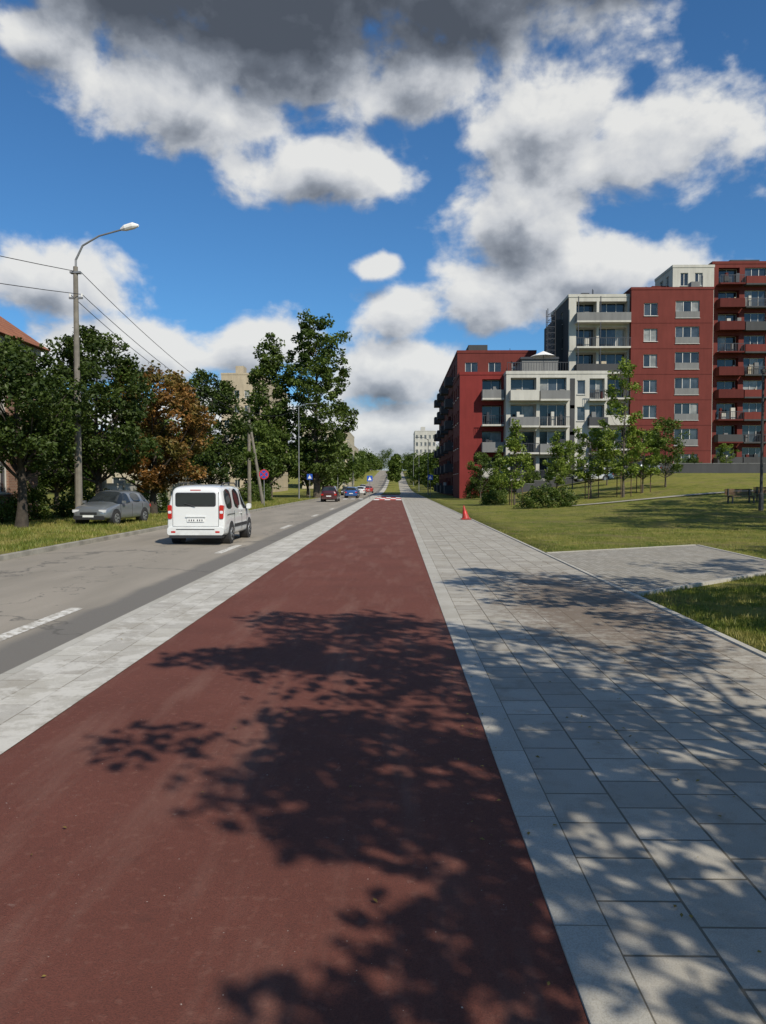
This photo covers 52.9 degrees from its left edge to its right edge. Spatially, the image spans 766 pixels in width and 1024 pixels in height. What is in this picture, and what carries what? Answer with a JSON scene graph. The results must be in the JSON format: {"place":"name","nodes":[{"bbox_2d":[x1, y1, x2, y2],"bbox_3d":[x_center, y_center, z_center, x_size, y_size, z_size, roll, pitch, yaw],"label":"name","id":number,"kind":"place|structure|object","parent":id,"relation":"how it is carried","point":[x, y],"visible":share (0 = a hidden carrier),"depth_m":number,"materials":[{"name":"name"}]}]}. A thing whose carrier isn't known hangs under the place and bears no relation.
{"place":"outdoors","nodes":[
{"label":"outdoors","id":0,"kind":"place"},
{"bbox_2d":[0,470,388,673],"bbox_3d":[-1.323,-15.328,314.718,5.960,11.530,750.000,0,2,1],"label":"road","id":1,"kind":"structure","parent":0,"point":[101,583],"depth_m":15.96,"materials":[{"name":"grey asphalt"}]},
{"bbox_2d":[0,497,400,640],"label":"road markings","id":2,"kind":"object","parent":1,"relation":"on","point":[16,631],"visible":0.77,"depth_m":10.62,"materials":[{"name":"white paint"}]},
{"bbox_2d":[167,481,250,543],"bbox_3d":[-5.593,-0.080,25.373,2.160,2.079,4.457,0,2,1],"label":"white van","id":3,"kind":"object","parent":1,"relation":"on","point":[221,512],"visible":1,"depth_m":23.22,"materials":[{"name":"paint"}]},
{"bbox_2d":[320,486,340,501],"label":"dark red car","id":4,"kind":"object","parent":1,"relation":"on","point":[329,492],"visible":0.99,"depth_m":79.11,"materials":[{"name":"paint"}]},
{"bbox_2d":[340,486,348,494],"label":"grey car","id":5,"kind":"object","parent":1,"relation":"on","point":[343,490],"visible":0.56,"depth_m":126.69,"materials":[{"name":"paint"}]},
{"bbox_2d":[344,487,359,497],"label":"blue car","id":6,"kind":"object","parent":1,"relation":"on","point":[351,491],"visible":1,"depth_m":101.03,"materials":[{"name":"paint"}]},
{"bbox_2d":[357,486,366,494],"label":"white car","id":7,"kind":"object","parent":1,"relation":"on","point":[362,489],"visible":0.61,"depth_m":128.16,"materials":[{"name":"paint"}]},
{"bbox_2d":[365,486,373,492],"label":"red car","id":8,"kind":"object","parent":1,"relation":"on","point":[369,488],"visible":0.71,"depth_m":158.06,"materials":[{"name":"paint"}]},
{"bbox_2d":[0,479,388,753],"bbox_3d":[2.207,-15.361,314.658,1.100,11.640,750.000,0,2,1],"label":"median pavement","id":9,"kind":"structure","parent":0,"point":[37,692],"depth_m":8.40,"materials":[{"name":"grey concrete"}]},
{"bbox_2d":[367,476,372,480],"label":"crossing sign","id":10,"kind":"object","parent":9,"relation":"on","point":[369,478],"visible":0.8,"depth_m":90.89,"materials":[{"name":"metal"}]},
{"bbox_2d":[0,494,588,1023],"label":"bicycle path","id":11,"kind":"structure","parent":0,"point":[226,844],"depth_m":3.88,"materials":[{"name":"red asphalt"}]},
{"bbox_2d":[0,470,765,754],"bbox_3d":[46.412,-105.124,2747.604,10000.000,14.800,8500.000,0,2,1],"label":"ground","id":12,"kind":"structure","parent":0,"point":[695,483],"depth_m":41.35,"materials":[{"name":"green plant"}]},
{"bbox_2d":[0,496,16,524],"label":"shrub","id":13,"kind":"object","parent":12,"relation":"on","point":[7,516],"visible":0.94,"depth_m":33.95,"materials":[{"name":"green plant"}]},
{"bbox_2d":[0,316,50,518],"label":"brick house","id":14,"kind":"structure","parent":12,"relation":"on","point":[8,483],"depth_m":38.55,"materials":[{"name":"red brick"}]},
{"bbox_2d":[6,481,55,519],"bbox_3d":[-17.589,-0.657,38.238,2.010,2.174,2.481,1,2,34],"label":"shrub","id":15,"kind":"object","parent":12,"relation":"on","point":[33,498],"visible":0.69,"depth_m":38.11,"materials":[{"name":"green plant"}]},
{"bbox_2d":[0,335,102,527],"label":"linden tree","id":16,"kind":"object","parent":12,"relation":"on","point":[27,444],"visible":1,"depth_m":30.68,"materials":[{"name":"green plant"}]},
{"bbox_2d":[38,383,98,507],"bbox_3d":[-23.198,-4.787,54.262,6.475,9.433,6.383,1,2,34],"label":"linden tree","id":17,"kind":"object","parent":12,"relation":"on","point":[52,477],"visible":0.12,"depth_m":53.76,"materials":[{"name":"green plant"}]},
{"bbox_2d":[48,484,111,517],"bbox_3d":[-16.278,-0.620,42.230,2.679,1.874,4.610,1,2,34],"label":"shrub","id":18,"kind":"object","parent":12,"relation":"on","point":[62,506],"visible":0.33,"depth_m":41.22,"materials":[{"name":"green plant"}]},
{"bbox_2d":[22,325,163,494],"bbox_3d":[-13.622,-4.255,37.441,6.894,9.636,6.463,-2,3,-39],"label":"linden tree","id":19,"kind":"object","parent":12,"relation":"on","point":[99,463],"visible":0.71,"depth_m":36.65,"materials":[{"name":"green plant"}]},
{"bbox_2d":[69,222,138,522],"bbox_3d":[-12.225,-5.949,33.906,3.218,13.329,0.331,0,2,6],"label":"street lamp","id":20,"kind":"object","parent":12,"relation":"on","point":[75,272],"visible":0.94,"depth_m":33.92,"materials":[{"name":"concrete"}]},
{"bbox_2d":[0,256,297,415],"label":"overhead wires","id":21,"kind":"object","parent":20,"relation":"attached to","point":[119,328],"visible":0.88,"depth_m":37.77,"materials":[{"name":"black metal"}]},
{"bbox_2d":[72,490,150,524],"bbox_3d":[-12.167,-0.227,34.720,2.000,1.522,4.270,0,2,9],"label":"silver car","id":22,"kind":"object","parent":12,"relation":"on","point":[113,506],"visible":1,"depth_m":33.77,"materials":[{"name":"paint"}]},
{"bbox_2d":[102,480,169,507],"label":"white garden wall","id":23,"kind":"structure","parent":12,"relation":"on","point":[121,485],"depth_m":49.85,"materials":[{"name":"concrete"}]},
{"bbox_2d":[83,360,217,513],"bbox_3d":[-13.720,-4.199,43.920,7.518,9.056,7.492,-1,2,-24],"label":"chestnut tree","id":24,"kind":"object","parent":12,"relation":"on","point":[176,452],"visible":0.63,"depth_m":43.20,"materials":[{"name":"brown plant"}]},
{"bbox_2d":[133,483,169,509],"bbox_3d":[-15.661,-1.423,52.173,2.513,2.718,3.102,1,2,34],"label":"shrub","id":25,"kind":"object","parent":12,"relation":"on","point":[164,500],"visible":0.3,"depth_m":51.89,"materials":[{"name":"green plant"}]},
{"bbox_2d":[116,416,191,464],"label":"maple tree","id":26,"kind":"object","parent":12,"relation":"on","point":[161,456],"visible":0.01,"depth_m":69.35,"materials":[{"name":"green plant"}]},
{"bbox_2d":[102,464,223,498],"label":"outbuilding","id":27,"kind":"structure","parent":12,"relation":"on","point":[112,479],"depth_m":62.33,"materials":[{"name":"beige"}]},
{"bbox_2d":[0,470,380,560],"bbox_3d":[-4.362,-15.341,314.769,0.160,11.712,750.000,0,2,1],"label":"kerb","id":28,"kind":"structure","parent":12,"relation":"on","point":[12,555],"depth_m":23.95,"materials":[{"name":"grey concrete"}]},
{"bbox_2d":[164,367,255,484],"bbox_3d":[-13.838,-5.847,61.182,7.509,11.097,7.618,0,2,1],"label":"linden tree","id":29,"kind":"object","parent":12,"relation":"on","point":[216,452],"visible":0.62,"depth_m":60.22,"materials":[{"name":"green plant"}]},
{"bbox_2d":[38,442,438,493],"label":"distant trees","id":30,"kind":"object","parent":12,"relation":"on","point":[360,463],"visible":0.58,"depth_m":213.62,"materials":[{"name":"green plant"}]},
{"bbox_2d":[221,366,287,491],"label":"beige apartment building","id":31,"kind":"structure","parent":12,"relation":"on","point":[239,378],"depth_m":149.99,"materials":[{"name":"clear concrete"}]},
{"bbox_2d":[247,407,263,503],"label":"utility pole","id":32,"kind":"object","parent":12,"relation":"on","point":[250,438],"visible":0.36,"depth_m":66.01,"materials":[{"name":"wood"}]},
{"bbox_2d":[239,481,274,501],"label":"shrub","id":33,"kind":"object","parent":12,"relation":"on","point":[255,491],"visible":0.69,"depth_m":75.61,"materials":[{"name":"green plant"}]},
{"bbox_2d":[228,420,298,496],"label":"willow tree","id":34,"kind":"object","parent":12,"relation":"on","point":[267,448],"visible":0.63,"depth_m":83.28,"materials":[{"name":"green plant"}]},
{"bbox_2d":[259,469,268,505],"bbox_3d":[-9.287,-1.863,60.105,0.780,3.100,0.124,0,2,1],"label":"no parking sign","id":35,"kind":"object","parent":12,"relation":"on","point":[263,473],"visible":0.95,"depth_m":60.02,"materials":[{"name":"metal"}]},
{"bbox_2d":[239,435,293,495],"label":"maple tree","id":36,"kind":"object","parent":12,"relation":"on","point":[287,465],"visible":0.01,"depth_m":112.05,"materials":[{"name":"green plant"}]},
{"bbox_2d":[240,332,294,497],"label":"poplar tree","id":37,"kind":"object","parent":12,"relation":"on","point":[270,366],"visible":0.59,"depth_m":98.85,"materials":[{"name":"green plant"}]},
{"bbox_2d":[285,440,326,495],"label":"maple tree","id":38,"kind":"object","parent":12,"relation":"on","point":[305,481],"visible":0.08,"depth_m":114.68,"materials":[{"name":"green plant"}]},
{"bbox_2d":[298,403,316,498],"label":"street lamp","id":39,"kind":"object","parent":12,"relation":"on","point":[298,455],"visible":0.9,"depth_m":87.98,"materials":[{"name":"metal"}]},
{"bbox_2d":[307,473,312,479],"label":"crossing sign","id":40,"kind":"object","parent":12,"relation":"on","point":[309,476],"visible":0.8,"depth_m":91.01,"materials":[{"name":"metal"}]},
{"bbox_2d":[272,309,358,497],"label":"poplar tree","id":41,"kind":"object","parent":12,"relation":"on","point":[318,470],"visible":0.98,"depth_m":98.28,"materials":[{"name":"green plant"}]},
{"bbox_2d":[302,424,354,488],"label":"cream apartment building","id":42,"kind":"structure","parent":12,"relation":"on","point":[350,441],"depth_m":210.28,"materials":[{"name":"beige concrete"}]},
{"bbox_2d":[312,444,349,491],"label":"maple tree","id":43,"kind":"object","parent":12,"relation":"on","point":[343,470],"visible":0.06,"depth_m":131.69,"materials":[{"name":"green plant"}]},
{"bbox_2d":[382,479,400,493],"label":"grass verge","id":44,"kind":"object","parent":12,"relation":"on","point":[392,487],"depth_m":205.44,"materials":[{"name":"plant"}]},
{"bbox_2d":[399,471,416,493],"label":"distant footpath","id":45,"kind":"structure","parent":12,"relation":"on","point":[404,487],"depth_m":215.83,"materials":[{"name":"grey concrete"}]},
{"bbox_2d":[415,437,428,494],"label":"street lamp","id":46,"kind":"object","parent":12,"relation":"on","point":[428,467],"visible":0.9,"depth_m":124.72,"materials":[{"name":"metal"}]},
{"bbox_2d":[413,427,435,457],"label":"white tower block","id":47,"kind":"structure","parent":12,"relation":"on","point":[421,445],"depth_m":309.00,"materials":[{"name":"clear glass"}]},
{"bbox_2d":[428,474,432,492],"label":"crossing sign","id":48,"kind":"object","parent":12,"relation":"on","point":[430,477],"visible":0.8,"depth_m":98.76,"materials":[{"name":"metal"}]},
{"bbox_2d":[462,472,487,498],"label":"shrub","id":49,"kind":"object","parent":12,"relation":"on","point":[469,488],"visible":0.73,"depth_m":85.11,"materials":[{"name":"green plant"}]},
{"bbox_2d":[466,451,495,497],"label":"young tree","id":50,"kind":"object","parent":12,"relation":"on","point":[484,462],"visible":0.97,"depth_m":83.25,"materials":[{"name":"green plant"}]},
{"bbox_2d":[434,345,536,497],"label":"red apartment building","id":51,"kind":"structure","parent":12,"relation":"on","point":[469,404],"depth_m":91.19,"materials":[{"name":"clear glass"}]},
{"bbox_2d":[480,487,507,504],"bbox_3d":[9.288,-1.329,63.801,2.143,1.500,3.688,1,2,34],"label":"shrub","id":52,"kind":"object","parent":12,"relation":"on","point":[495,496],"visible":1,"depth_m":63.21,"materials":[{"name":"green plant"}]},
{"bbox_2d":[485,470,510,493],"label":"shrub","id":53,"kind":"object","parent":12,"relation":"on","point":[497,487],"visible":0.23,"depth_m":85.22,"materials":[{"name":"green plant"}]},
{"bbox_2d":[489,445,508,489],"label":"young tree","id":54,"kind":"object","parent":12,"relation":"on","point":[496,463],"visible":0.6,"depth_m":77.55,"materials":[{"name":"green plant"}]},
{"bbox_2d":[493,418,535,504],"bbox_3d":[10.227,-3.807,59.733,3.265,6.836,2.641,0,2,1],"label":"young tree","id":55,"kind":"object","parent":12,"relation":"on","point":[513,444],"visible":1,"depth_m":59.52,"materials":[{"name":"green plant"}]},
{"bbox_2d":[521,467,541,483],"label":"shrub","id":56,"kind":"object","parent":12,"relation":"on","point":[535,475],"visible":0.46,"depth_m":84.22,"materials":[{"name":"green plant"}]},
{"bbox_2d":[513,482,579,507],"bbox_3d":[11.252,-1.159,52.770,4.610,1.874,2.679,0,2,1],"label":"shrub","id":57,"kind":"object","parent":12,"relation":"on","point":[532,499],"visible":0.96,"depth_m":52.34,"materials":[{"name":"green plant"}]},
{"bbox_2d":[503,357,607,490],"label":"white apartment building","id":58,"kind":"structure","parent":12,"relation":"on","point":[541,404],"depth_m":87.36,"materials":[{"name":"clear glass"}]},
{"bbox_2d":[531,351,555,368],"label":"terrace parasol","id":59,"kind":"object","parent":58,"relation":"on","point":[543,355],"visible":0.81,"depth_m":89.26,"materials":[{"name":"white fabric"}]},
{"bbox_2d":[546,308,555,354],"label":"lattice mast","id":60,"kind":"object","parent":58,"relation":"on","point":[547,332],"visible":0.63,"depth_m":92.98,"materials":[{"name":"grey metal"}]},
{"bbox_2d":[542,430,570,487],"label":"young tree","id":61,"kind":"object","parent":12,"relation":"on","point":[555,450],"visible":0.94,"depth_m":65.49,"materials":[{"name":"green plant"}]},
{"bbox_2d":[546,464,572,476],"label":"shrub","id":62,"kind":"object","parent":12,"relation":"on","point":[567,475],"visible":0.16,"depth_m":84.07,"materials":[{"name":"green plant"}]},
{"bbox_2d":[559,440,596,487],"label":"young tree","id":63,"kind":"object","parent":12,"relation":"on","point":[568,449],"visible":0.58,"depth_m":74.25,"materials":[{"name":"green plant"}]},
{"bbox_2d":[509,469,650,504],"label":"tree stakes","id":64,"kind":"object","parent":12,"relation":"on","point":[588,486],"visible":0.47,"depth_m":59.29,"materials":[{"name":"brown wood"}]},
{"bbox_2d":[556,426,616,497],"bbox_3d":[15.915,-3.775,59.812,3.949,5.719,3.811,1,2,32],"label":"young tree","id":65,"kind":"object","parent":12,"relation":"on","point":[597,434],"visible":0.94,"depth_m":59.49,"materials":[{"name":"green plant"}]},
{"bbox_2d":[569,468,613,481],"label":"parked car","id":66,"kind":"object","parent":12,"relation":"on","point":[601,477],"visible":0.35,"depth_m":79.22,"materials":[{"name":"paint"}]},
{"bbox_2d":[595,428,617,484],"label":"young tree","id":67,"kind":"object","parent":12,"relation":"on","point":[607,469],"visible":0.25,"depth_m":71.48,"materials":[{"name":"green plant"}]},
{"bbox_2d":[597,356,646,496],"bbox_3d":[18.273,-6.299,57.629,3.662,10.674,3.615,2,3,41],"label":"young tree","id":68,"kind":"object","parent":12,"relation":"on","point":[618,469],"visible":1,"depth_m":57.38,"materials":[{"name":"green plant"}]},
{"bbox_2d":[544,276,713,465],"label":"apartment building","id":69,"kind":"structure","parent":12,"relation":"on","point":[661,338],"depth_m":90.97,"materials":[{"name":"red brick"}]},
{"bbox_2d":[620,461,660,474],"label":"parked car","id":70,"kind":"object","parent":12,"relation":"on","point":[640,465],"visible":0.09,"depth_m":79.16,"materials":[{"name":"paint"}]},
{"bbox_2d":[516,463,765,492],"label":"garden wall","id":71,"kind":"structure","parent":12,"relation":"on","point":[721,467],"depth_m":82.61,"materials":[{"name":"grey concrete"}]},
{"bbox_2d":[617,424,671,492],"bbox_3d":[20.038,-4.040,59.326,3.611,5.418,3.741,0,2,8],"label":"young tree","id":72,"kind":"object","parent":12,"relation":"on","point":[634,440],"visible":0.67,"depth_m":59.15,"materials":[{"name":"green plant"}]},
{"bbox_2d":[638,428,667,476],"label":"young tree","id":73,"kind":"object","parent":12,"relation":"on","point":[651,445],"visible":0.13,"depth_m":75.29,"materials":[{"name":"green plant"}]},
{"bbox_2d":[572,490,752,505],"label":"park footpath","id":74,"kind":"structure","parent":12,"relation":"on","point":[655,497],"depth_m":53.98,"materials":[{"name":"concrete"}]},
{"bbox_2d":[637,417,689,486],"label":"young tree","id":75,"kind":"object","parent":12,"relation":"on","point":[668,430],"visible":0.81,"depth_m":62.07,"materials":[{"name":"green plant"}]},
{"bbox_2d":[681,452,703,462],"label":"shrub","id":76,"kind":"object","parent":12,"relation":"on","point":[692,459],"visible":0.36,"depth_m":87.05,"materials":[{"name":"green plant"}]},
{"bbox_2d":[651,260,765,462],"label":"red apartment tower","id":77,"kind":"structure","parent":12,"relation":"on","point":[739,332],"depth_m":103.30,"materials":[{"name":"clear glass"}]},
{"bbox_2d":[714,443,739,462],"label":"young tree","id":78,"kind":"object","parent":12,"relation":"on","point":[722,449],"visible":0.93,"depth_m":83.03,"materials":[{"name":"green plant"}]},
{"bbox_2d":[725,489,754,503],"bbox_3d":[21.686,-0.962,46.661,1.800,0.900,0.550,0,2,-9],"label":"park bench","id":79,"kind":"object","parent":12,"relation":"on","point":[728,492],"visible":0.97,"depth_m":46.85,"materials":[{"name":"brown wood"}]},
{"bbox_2d":[753,487,765,500],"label":"park bench","id":80,"kind":"object","parent":12,"relation":"on","point":[756,490],"visible":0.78,"depth_m":47.39,"materials":[{"name":"brown wood"}]},
{"bbox_2d":[758,369,765,510],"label":"park lamp","id":81,"kind":"object","parent":12,"relation":"on","point":[761,494],"visible":0.91,"depth_m":41.51,"materials":[{"name":"black metal"}]},
{"bbox_2d":[0,0,765,469],"label":"sky","id":82,"kind":"structure","parent":0,"point":[433,179],"materials":[{"name":"blue"}]},
{"bbox_2d":[400,494,765,1023],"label":"pavement","id":83,"kind":"structure","parent":0,"point":[632,846],"depth_m":4.83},
{"bbox_2d":[31,538,765,984],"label":"fallen leaves","id":84,"kind":"object","parent":83,"relation":"on","point":[537,756],"visible":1,"depth_m":4.88,"materials":[{"name":"brown plant"}]},
{"bbox_2d":[461,506,470,518],"bbox_3d":[4.091,0.015,37.962,0.480,0.675,0.480,0,2,1],"label":"traffic cone","id":85,"kind":"object","parent":83,"relation":"on","point":[465,515],"visible":1,"depth_m":37.86,"materials":[{"name":"plastic"}]},
{"bbox_2d":[545,544,765,595],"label":"branch path","id":86,"kind":"structure","parent":0,"point":[642,571],"depth_m":16.34,"materials":[{"name":"grey concrete"}]}
]}

